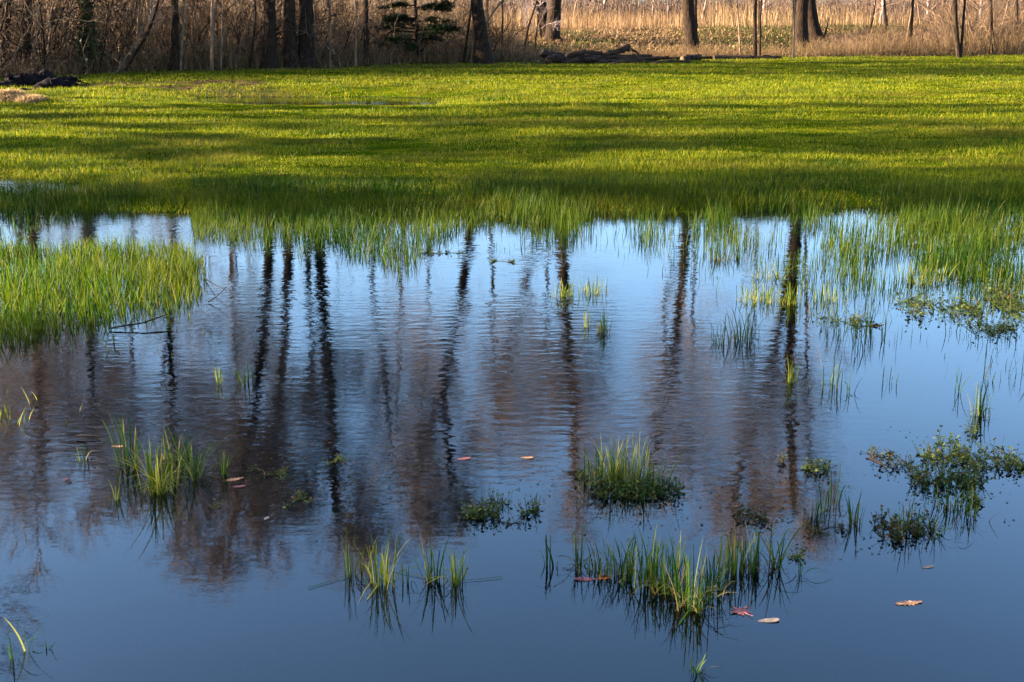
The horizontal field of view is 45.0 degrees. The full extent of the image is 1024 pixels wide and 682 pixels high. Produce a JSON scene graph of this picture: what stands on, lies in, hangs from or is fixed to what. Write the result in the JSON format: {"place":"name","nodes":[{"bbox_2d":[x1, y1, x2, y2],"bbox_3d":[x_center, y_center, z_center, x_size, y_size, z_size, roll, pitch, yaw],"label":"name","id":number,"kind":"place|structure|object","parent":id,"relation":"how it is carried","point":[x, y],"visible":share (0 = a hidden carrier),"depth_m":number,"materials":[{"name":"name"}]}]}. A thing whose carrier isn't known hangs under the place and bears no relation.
{"place":"outdoors","nodes":[
{"label":"outdoors","id":0,"kind":"place"},
{"bbox_2d":[0,228,213,359],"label":"island grass","id":1,"kind":"structure","parent":0,"point":[178,267],"depth_m":7.57,"materials":[{"name":"plant"}]},
{"bbox_2d":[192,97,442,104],"bbox_3d":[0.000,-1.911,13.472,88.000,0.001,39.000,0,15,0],"label":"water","id":2,"kind":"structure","parent":0,"point":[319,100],"depth_m":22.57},
{"bbox_2d":[0,314,202,429],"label":"edge grass","id":3,"kind":"structure","parent":2,"relation":"on","point":[6,416],"depth_m":5.50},
{"bbox_2d":[308,525,376,587],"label":"grass tuft","id":4,"kind":"object","parent":2,"relation":"on","point":[348,576],"visible":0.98,"depth_m":3.80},
{"bbox_2d":[354,531,432,604],"bbox_3d":[-0.385,0.650,3.770,0.342,0.222,0.279,-10,18,-33],"label":"grass tuft","id":5,"kind":"object","parent":2,"relation":"on","point":[386,581],"visible":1,"depth_m":3.74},
{"bbox_2d":[396,532,453,592],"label":"grass tuft","id":6,"kind":"object","parent":2,"relation":"on","point":[429,576],"visible":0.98,"depth_m":3.77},
{"bbox_2d":[425,542,498,594],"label":"grass tuft","id":7,"kind":"object","parent":2,"relation":"on","point":[455,579],"visible":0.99,"depth_m":3.76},
{"bbox_2d":[458,492,503,518],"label":"water plant","id":8,"kind":"object","parent":2,"relation":"on","point":[478,510],"visible":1,"depth_m":4.24,"materials":[{"name":"green plant"}]},
{"bbox_2d":[514,493,540,516],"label":"water plant","id":9,"kind":"object","parent":2,"relation":"on","point":[534,510],"visible":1,"depth_m":4.27,"materials":[{"name":"green plant"}]},
{"bbox_2d":[550,278,573,301],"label":"grass tuft","id":10,"kind":"object","parent":2,"relation":"on","point":[570,293],"visible":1,"depth_m":7.45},
{"bbox_2d":[533,520,616,574],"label":"grass tuft","id":11,"kind":"object","parent":2,"relation":"on","point":[576,564],"visible":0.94,"depth_m":3.87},
{"bbox_2d":[575,277,607,301],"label":"grass tuft","id":12,"kind":"object","parent":2,"relation":"on","point":[592,293],"visible":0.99,"depth_m":7.53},
{"bbox_2d":[561,539,626,586],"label":"grass tuft","id":13,"kind":"object","parent":2,"relation":"on","point":[594,574],"visible":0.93,"depth_m":3.82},
{"bbox_2d":[571,446,616,495],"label":"grass tuft","id":14,"kind":"object","parent":2,"relation":"on","point":[588,467],"visible":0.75,"depth_m":4.53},
{"bbox_2d":[594,312,622,339],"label":"grass tuft","id":15,"kind":"object","parent":2,"relation":"on","point":[603,332],"visible":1,"depth_m":6.62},
{"bbox_2d":[582,533,645,595],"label":"grass tuft","id":16,"kind":"object","parent":2,"relation":"on","point":[622,566],"visible":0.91,"depth_m":3.80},
{"bbox_2d":[587,477,659,499],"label":"water plant","id":17,"kind":"object","parent":2,"relation":"on","point":[606,491],"visible":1,"depth_m":4.42,"materials":[{"name":"green plant"}]},
{"bbox_2d":[578,432,683,498],"bbox_3d":[0.436,0.451,4.499,0.420,0.224,0.402,0,15,0],"label":"grass tuft","id":18,"kind":"object","parent":2,"relation":"on","point":[611,465],"visible":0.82,"depth_m":4.55,"materials":[{"name":"plant"}]},
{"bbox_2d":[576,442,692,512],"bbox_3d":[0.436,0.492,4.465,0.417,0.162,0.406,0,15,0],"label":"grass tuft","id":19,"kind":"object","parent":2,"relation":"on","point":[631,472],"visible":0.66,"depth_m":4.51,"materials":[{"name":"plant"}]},
{"bbox_2d":[620,523,676,600],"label":"grass tuft","id":20,"kind":"object","parent":2,"relation":"on","point":[651,566],"visible":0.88,"depth_m":3.74,"materials":[{"name":"plant"}]},
{"bbox_2d":[625,468,685,497],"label":"water plant","id":21,"kind":"object","parent":2,"relation":"on","point":[663,488],"visible":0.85,"depth_m":4.45,"materials":[{"name":"green plant"}]},
{"bbox_2d":[633,533,709,607],"bbox_3d":[0.483,0.672,3.690,0.256,0.223,0.229,-11,19,-36],"label":"grass tuft","id":22,"kind":"object","parent":2,"relation":"on","point":[664,586],"visible":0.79,"depth_m":3.70,"materials":[{"name":"plant"}]},
{"bbox_2d":[653,540,750,624],"bbox_3d":[0.552,0.694,3.594,0.261,0.231,0.222,-9,18,-29],"label":"grass tuft","id":23,"kind":"object","parent":2,"relation":"on","point":[697,611],"visible":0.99,"depth_m":3.59,"materials":[{"name":"plant"}]},
{"bbox_2d":[655,540,749,606],"bbox_3d":[0.604,0.689,3.672,0.359,0.198,0.213,-11,19,-34],"label":"grass tuft","id":24,"kind":"object","parent":2,"relation":"on","point":[714,580],"visible":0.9,"depth_m":3.71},
{"bbox_2d":[686,653,719,681],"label":"grass tuft","id":25,"kind":"object","parent":2,"relation":"on","point":[697,678],"visible":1,"depth_m":3.26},
{"bbox_2d":[710,321,725,350],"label":"grass tuft","id":26,"kind":"object","parent":2,"relation":"on","point":[715,346],"visible":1,"depth_m":6.40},
{"bbox_2d":[707,243,734,265],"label":"grass tuft","id":27,"kind":"object","parent":2,"relation":"on","point":[718,260],"visible":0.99,"depth_m":8.49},
{"bbox_2d":[713,522,777,584],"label":"grass tuft","id":28,"kind":"object","parent":2,"relation":"on","point":[733,572],"visible":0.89,"depth_m":3.83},
{"bbox_2d":[723,303,769,348],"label":"grass tuft","id":29,"kind":"object","parent":2,"relation":"on","point":[737,332],"visible":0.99,"depth_m":6.46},
{"bbox_2d":[731,502,768,523],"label":"water plant","id":30,"kind":"object","parent":2,"relation":"on","point":[756,513],"visible":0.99,"depth_m":4.24,"materials":[{"name":"green plant"}]},
{"bbox_2d":[733,277,791,308],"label":"grass tuft","id":31,"kind":"object","parent":2,"relation":"on","point":[767,299],"visible":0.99,"depth_m":7.33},
{"bbox_2d":[730,522,805,582],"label":"grass tuft","id":32,"kind":"object","parent":2,"relation":"on","point":[755,566],"visible":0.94,"depth_m":3.83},
{"bbox_2d":[729,252,809,284],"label":"grass tuft","id":33,"kind":"object","parent":2,"relation":"on","point":[775,276],"visible":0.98,"depth_m":7.94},
{"bbox_2d":[744,516,812,576],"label":"grass tuft","id":34,"kind":"object","parent":2,"relation":"on","point":[780,561],"visible":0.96,"depth_m":3.87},
{"bbox_2d":[770,280,802,310],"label":"grass tuft","id":35,"kind":"object","parent":2,"relation":"on","point":[789,306],"visible":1,"depth_m":7.24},
{"bbox_2d":[806,484,828,525],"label":"grass tuft","id":36,"kind":"object","parent":2,"relation":"on","point":[817,515],"visible":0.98,"depth_m":4.26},
{"bbox_2d":[792,352,844,395],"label":"grass tuft","id":37,"kind":"object","parent":2,"relation":"on","point":[833,381],"visible":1,"depth_m":5.67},
{"bbox_2d":[801,457,835,472],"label":"water plant","id":38,"kind":"object","parent":2,"relation":"on","point":[813,466],"visible":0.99,"depth_m":4.67,"materials":[{"name":"green plant"}]},
{"bbox_2d":[803,520,850,537],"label":"water plant","id":39,"kind":"object","parent":2,"relation":"on","point":[842,525],"visible":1,"depth_m":4.13,"materials":[{"name":"green plant"}]},
{"bbox_2d":[812,282,849,306],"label":"grass tuft","id":40,"kind":"object","parent":2,"relation":"on","point":[829,294],"visible":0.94,"depth_m":7.35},
{"bbox_2d":[822,459,849,513],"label":"grass tuft","id":41,"kind":"object","parent":2,"relation":"on","point":[829,509],"visible":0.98,"depth_m":4.34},
{"bbox_2d":[812,310,872,325],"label":"water plant","id":42,"kind":"object","parent":2,"relation":"on","point":[850,319],"visible":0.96,"depth_m":6.85,"materials":[{"name":"green plant"}]},
{"bbox_2d":[844,492,864,534],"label":"grass tuft","id":43,"kind":"object","parent":2,"relation":"on","point":[855,523],"visible":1,"depth_m":4.18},
{"bbox_2d":[860,444,911,468],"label":"water plant","id":44,"kind":"object","parent":2,"relation":"on","point":[889,456],"visible":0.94,"depth_m":4.75,"materials":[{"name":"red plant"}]},
{"bbox_2d":[874,490,928,544],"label":"grass tuft","id":45,"kind":"object","parent":2,"relation":"on","point":[910,524],"visible":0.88,"depth_m":4.11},
{"bbox_2d":[869,503,943,542],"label":"water plant","id":46,"kind":"object","parent":2,"relation":"on","point":[896,532],"visible":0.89,"depth_m":4.13,"materials":[{"name":"green plant"}]},
{"bbox_2d":[898,261,959,290],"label":"grass tuft","id":47,"kind":"object","parent":2,"relation":"on","point":[927,280],"visible":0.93,"depth_m":7.79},
{"bbox_2d":[890,285,988,318],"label":"water plant","id":48,"kind":"object","parent":2,"relation":"on","point":[975,307],"visible":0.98,"depth_m":7.13,"materials":[{"name":"green plant"}]},
{"bbox_2d":[912,435,974,464],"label":"water plant","id":49,"kind":"object","parent":2,"relation":"on","point":[948,458],"visible":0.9,"depth_m":4.79,"materials":[{"name":"green plant"}]},
{"bbox_2d":[922,511,970,545],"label":"grass tuft","id":50,"kind":"object","parent":2,"relation":"on","point":[931,535],"visible":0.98,"depth_m":4.10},
{"bbox_2d":[906,447,994,487],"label":"water plant","id":51,"kind":"object","parent":2,"relation":"on","point":[916,473],"visible":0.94,"depth_m":4.54,"materials":[{"name":"green plant"}]},
{"bbox_2d":[923,474,997,528],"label":"grass tuft","id":52,"kind":"object","parent":2,"relation":"on","point":[956,507],"visible":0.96,"depth_m":4.31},
{"bbox_2d":[961,382,999,423],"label":"grass tuft","id":53,"kind":"object","parent":2,"relation":"on","point":[980,413],"visible":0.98,"depth_m":5.29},
{"bbox_2d":[949,435,1023,470],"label":"water plant","id":54,"kind":"object","parent":2,"relation":"on","point":[997,464],"visible":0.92,"depth_m":4.75,"materials":[{"name":"green plant"}]},
{"bbox_2d":[957,312,1019,335],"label":"water plant","id":55,"kind":"object","parent":2,"relation":"on","point":[1002,325],"visible":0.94,"depth_m":6.70,"materials":[{"name":"green plant"}]},
{"bbox_2d":[980,275,1023,319],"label":"water plant","id":56,"kind":"object","parent":2,"relation":"on","point":[1015,304],"visible":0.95,"depth_m":7.25,"materials":[{"name":"green plant"}]},
{"bbox_2d":[0,4,1023,681],"bbox_3d":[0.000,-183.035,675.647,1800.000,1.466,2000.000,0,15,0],"label":"ground","id":57,"kind":"structure","parent":0,"point":[474,352],"depth_m":5.49,"materials":[{"name":"soil"}]},
{"bbox_2d":[0,0,11,72],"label":"bare tree","id":58,"kind":"object","parent":57,"relation":"on","point":[6,22],"visible":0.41,"depth_m":28.29,"materials":[{"name":"brown plant"}]},
{"bbox_2d":[0,88,31,101],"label":"straw heap","id":59,"kind":"object","parent":57,"relation":"on","point":[9,94],"visible":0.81,"depth_m":20.64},
{"bbox_2d":[16,0,34,70],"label":"bare tree","id":60,"kind":"object","parent":57,"relation":"on","point":[26,27],"visible":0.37,"depth_m":28.69,"materials":[{"name":"brown plant"}]},
{"bbox_2d":[13,92,46,103],"bbox_3d":[-7.992,-4.008,20.435,0.874,0.223,0.918,0,15,0],"label":"straw heap","id":61,"kind":"object","parent":57,"relation":"on","point":[32,98],"visible":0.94,"depth_m":20.32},
{"bbox_2d":[2,68,67,85],"bbox_3d":[-9.412,-5.110,24.402,1.243,0.552,0.517,-2,15,-9],"label":"fallen log","id":62,"kind":"object","parent":57,"relation":"on","point":[27,78],"visible":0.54,"depth_m":24.25,"materials":[{"name":"black wood"}]},
{"bbox_2d":[33,73,86,87],"bbox_3d":[-8.732,-4.968,23.913,1.002,0.402,0.653,-9,18,-30],"label":"fallen log","id":63,"kind":"object","parent":57,"relation":"on","point":[59,82],"visible":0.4,"depth_m":23.88,"materials":[{"name":"black wood"}]},
{"bbox_2d":[67,0,105,73],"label":"bare tree","id":64,"kind":"object","parent":57,"relation":"on","point":[83,38],"visible":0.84,"depth_m":28.31,"materials":[{"name":"green plant"}]},
{"bbox_2d":[105,471,138,508],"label":"grass tuft","id":65,"kind":"object","parent":57,"relation":"on","point":[117,502],"visible":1,"depth_m":4.40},
{"bbox_2d":[87,412,166,477],"bbox_3d":[-1.437,0.389,4.674,0.320,0.252,0.302,0,15,0],"label":"grass tuft","id":66,"kind":"object","parent":57,"relation":"on","point":[127,466],"visible":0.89,"depth_m":4.69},
{"bbox_2d":[124,0,166,70],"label":"sapling","id":67,"kind":"object","parent":57,"relation":"on","point":[141,43],"visible":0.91,"depth_m":28.84,"materials":[{"name":"brown plant"}]},
{"bbox_2d":[115,0,203,73],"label":"sapling","id":68,"kind":"object","parent":57,"relation":"on","point":[132,47],"visible":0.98,"depth_m":28.44,"materials":[{"name":"brown plant"}]},
{"bbox_2d":[112,432,208,502],"bbox_3d":[-1.299,0.464,4.399,0.369,0.251,0.455,0,15,0],"label":"grass tuft","id":69,"kind":"object","parent":57,"relation":"on","point":[155,488],"visible":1,"depth_m":4.45,"materials":[{"name":"plant"}]},
{"bbox_2d":[117,427,206,470],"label":"grass tuft","id":70,"kind":"object","parent":57,"relation":"on","point":[170,456],"visible":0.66,"depth_m":4.75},
{"bbox_2d":[169,0,179,70],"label":"bare tree","id":71,"kind":"object","parent":57,"relation":"on","point":[174,63],"visible":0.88,"depth_m":29.48,"materials":[{"name":"brown plant"}]},
{"bbox_2d":[179,0,185,70],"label":"sapling","id":72,"kind":"object","parent":57,"relation":"on","point":[182,36],"visible":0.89,"depth_m":29.56,"materials":[{"name":"brown plant"}]},
{"bbox_2d":[162,423,218,479],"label":"grass tuft","id":73,"kind":"object","parent":57,"relation":"on","point":[194,466],"visible":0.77,"depth_m":4.67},
{"bbox_2d":[160,433,254,487],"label":"grass tuft","id":74,"kind":"object","parent":57,"relation":"on","point":[194,481],"visible":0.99,"depth_m":4.58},
{"bbox_2d":[210,0,213,70],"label":"sapling","id":75,"kind":"object","parent":57,"relation":"on","point":[212,44],"visible":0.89,"depth_m":29.79,"materials":[{"name":"brown plant"}]},
{"bbox_2d":[208,443,242,483],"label":"grass tuft","id":76,"kind":"object","parent":57,"relation":"on","point":[225,472],"visible":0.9,"depth_m":4.62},
{"bbox_2d":[248,0,255,69],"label":"sapling","id":77,"kind":"object","parent":57,"relation":"on","point":[252,45],"visible":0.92,"depth_m":30.36,"materials":[{"name":"brown plant"}]},
{"bbox_2d":[259,0,278,68],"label":"bare tree","id":78,"kind":"object","parent":57,"relation":"on","point":[269,56],"visible":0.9,"depth_m":30.67,"materials":[{"name":"brown plant"}]},
{"bbox_2d":[0,0,543,75],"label":"thicket brush","id":79,"kind":"object","parent":57,"relation":"on","point":[146,49],"visible":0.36,"depth_m":30.69,"materials":[{"name":"plant"}]},
{"bbox_2d":[0,0,546,75],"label":"pale tangle","id":80,"kind":"object","parent":57,"relation":"on","point":[337,31],"visible":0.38,"depth_m":31.86,"materials":[{"name":"beige plant"}]},
{"bbox_2d":[282,0,299,67],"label":"bare tree","id":81,"kind":"object","parent":57,"relation":"on","point":[288,45],"visible":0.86,"depth_m":31.09,"materials":[{"name":"brown plant"}]},
{"bbox_2d":[298,0,317,67],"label":"bare tree","id":82,"kind":"object","parent":57,"relation":"on","point":[305,43],"visible":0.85,"depth_m":31.30,"materials":[{"name":"brown plant"}]},
{"bbox_2d":[363,0,369,64],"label":"bare tree","id":83,"kind":"object","parent":57,"relation":"on","point":[366,29],"visible":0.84,"depth_m":32.49,"materials":[{"name":"brown plant"}]},
{"bbox_2d":[372,0,461,61],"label":"cedar tree","id":84,"kind":"object","parent":57,"relation":"on","point":[446,4],"visible":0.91,"depth_m":33.30,"materials":[{"name":"green plant"}]},
{"bbox_2d":[470,0,495,64],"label":"bare tree","id":85,"kind":"object","parent":57,"relation":"on","point":[483,53],"visible":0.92,"depth_m":33.12,"materials":[{"name":"brown plant"}]},
{"bbox_2d":[0,24,1022,76],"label":"leaf litter","id":86,"kind":"object","parent":57,"relation":"on","point":[565,39],"visible":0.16,"depth_m":42.44,"materials":[{"name":"plant"}]},
{"bbox_2d":[0,21,1023,77],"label":"dry weeds","id":87,"kind":"object","parent":57,"relation":"on","point":[776,52],"visible":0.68,"depth_m":34.61,"materials":[{"name":"plant"}]},
{"bbox_2d":[0,0,1023,26],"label":"brush","id":88,"kind":"object","parent":57,"relation":"on","point":[638,6],"visible":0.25,"depth_m":67.17,"materials":[{"name":"plant"}]},
{"bbox_2d":[13,0,1022,29],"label":"dry reeds","id":89,"kind":"object","parent":57,"relation":"on","point":[731,19],"visible":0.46,"depth_m":54.14,"materials":[{"name":"plant"}]},
{"bbox_2d":[510,0,567,49],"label":"sapling","id":90,"kind":"object","parent":57,"relation":"on","point":[532,7],"visible":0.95,"depth_m":38.44,"materials":[{"name":"brown plant"}]},
{"bbox_2d":[536,0,547,37],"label":"bare tree","id":91,"kind":"object","parent":57,"relation":"on","point":[544,6],"visible":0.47,"depth_m":42.61,"materials":[{"name":"brown plant"}]},
{"bbox_2d":[543,0,561,40],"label":"bare tree","id":92,"kind":"object","parent":57,"relation":"on","point":[553,15],"visible":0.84,"depth_m":41.85,"materials":[{"name":"brown plant"}]},
{"bbox_2d":[561,57,596,64],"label":"broken branch","id":93,"kind":"object","parent":57,"relation":"on","point":[581,59],"visible":0.94,"depth_m":33.29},
{"bbox_2d":[565,49,602,56],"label":"broken branch","id":94,"kind":"object","parent":93,"relation":"on","point":[577,53],"visible":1,"depth_m":33.24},
{"bbox_2d":[549,51,651,58],"bbox_3d":[2.463,-7.888,34.280,2.935,0.336,0.274,-2,15,-6],"label":"fallen log","id":95,"kind":"object","parent":57,"relation":"on","point":[615,56],"visible":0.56,"depth_m":34.25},
{"bbox_2d":[602,44,630,56],"bbox_3d":[2.896,-8.070,34.371,0.880,0.369,0.229,-7,17,-23],"label":"fallen log","id":96,"kind":"object","parent":95,"relation":"on","point":[623,49],"visible":0.99,"depth_m":34.32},
{"bbox_2d":[582,56,669,63],"bbox_3d":[3.122,-7.652,33.872,2.422,0.314,0.260,-3,15,-10],"label":"fallen log","id":97,"kind":"object","parent":57,"relation":"on","point":[607,61],"visible":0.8,"depth_m":33.76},
{"bbox_2d":[682,0,701,51],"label":"bare tree","id":98,"kind":"object","parent":57,"relation":"on","point":[690,28],"visible":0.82,"depth_m":39.62,"materials":[{"name":"brown plant"}]},
{"bbox_2d":[445,24,1019,57],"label":"dry reeds","id":99,"kind":"object","parent":57,"relation":"on","point":[651,35],"visible":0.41,"depth_m":43.81,"materials":[{"name":"plant"}]},
{"bbox_2d":[713,55,781,59],"bbox_3d":[6.913,-8.285,36.209,2.099,0.213,0.190,-3,15,-9],"label":"fallen log","id":100,"kind":"object","parent":57,"relation":"on","point":[732,57],"visible":0.76,"depth_m":36.12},
{"bbox_2d":[753,0,756,55],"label":"sapling","id":101,"kind":"object","parent":57,"relation":"on","point":[755,28],"visible":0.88,"depth_m":36.05,"materials":[{"name":"brown plant"}]},
{"bbox_2d":[791,0,794,58],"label":"sapling","id":102,"kind":"object","parent":57,"relation":"on","point":[793,27],"visible":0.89,"depth_m":36.07,"materials":[{"name":"brown plant"}]},
{"bbox_2d":[791,0,809,47],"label":"bare tree","id":103,"kind":"object","parent":57,"relation":"on","point":[801,21],"visible":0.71,"depth_m":41.88,"materials":[{"name":"brown plant"}]},
{"bbox_2d":[808,0,824,40],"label":"bare tree","id":104,"kind":"object","parent":57,"relation":"on","point":[814,28],"visible":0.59,"depth_m":44.24,"materials":[{"name":"brown plant"}]},
{"bbox_2d":[809,0,1023,55],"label":"brush","id":105,"kind":"object","parent":57,"relation":"on","point":[975,27],"visible":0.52,"depth_m":41.34,"materials":[{"name":"plant"}]},
{"bbox_2d":[953,0,960,57],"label":"sapling","id":106,"kind":"object","parent":57,"relation":"on","point":[956,33],"visible":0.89,"depth_m":37.24,"materials":[{"name":"grey plant"}]},
{"bbox_2d":[989,0,992,53],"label":"sapling","id":107,"kind":"object","parent":57,"relation":"on","point":[990,16],"visible":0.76,"depth_m":39.11,"materials":[{"name":"brown plant"}]},
{"bbox_2d":[0,54,1023,215],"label":"lawn grass","id":108,"kind":"structure","parent":0,"point":[799,90],"depth_m":16.25,"materials":[{"name":"plant"}]},
{"bbox_2d":[0,155,1023,271],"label":"shore grass","id":109,"kind":"structure","parent":0,"point":[346,226],"depth_m":10.47,"materials":[{"name":"plant"}]},
{"bbox_2d":[94,421,1023,559],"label":"floating specks","id":110,"kind":"object","parent":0,"point":[782,520],"visible":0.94,"depth_m":4.48,"materials":[{"name":"red plant"}]},
{"bbox_2d":[390,182,1023,387],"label":"sparse reed grass","id":111,"kind":"structure","parent":0,"point":[963,253],"depth_m":8.79,"materials":[{"name":"plant"}]},
{"bbox_2d":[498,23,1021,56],"bbox_3d":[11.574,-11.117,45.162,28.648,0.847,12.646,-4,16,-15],"label":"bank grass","id":112,"kind":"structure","parent":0,"point":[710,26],"depth_m":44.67,"materials":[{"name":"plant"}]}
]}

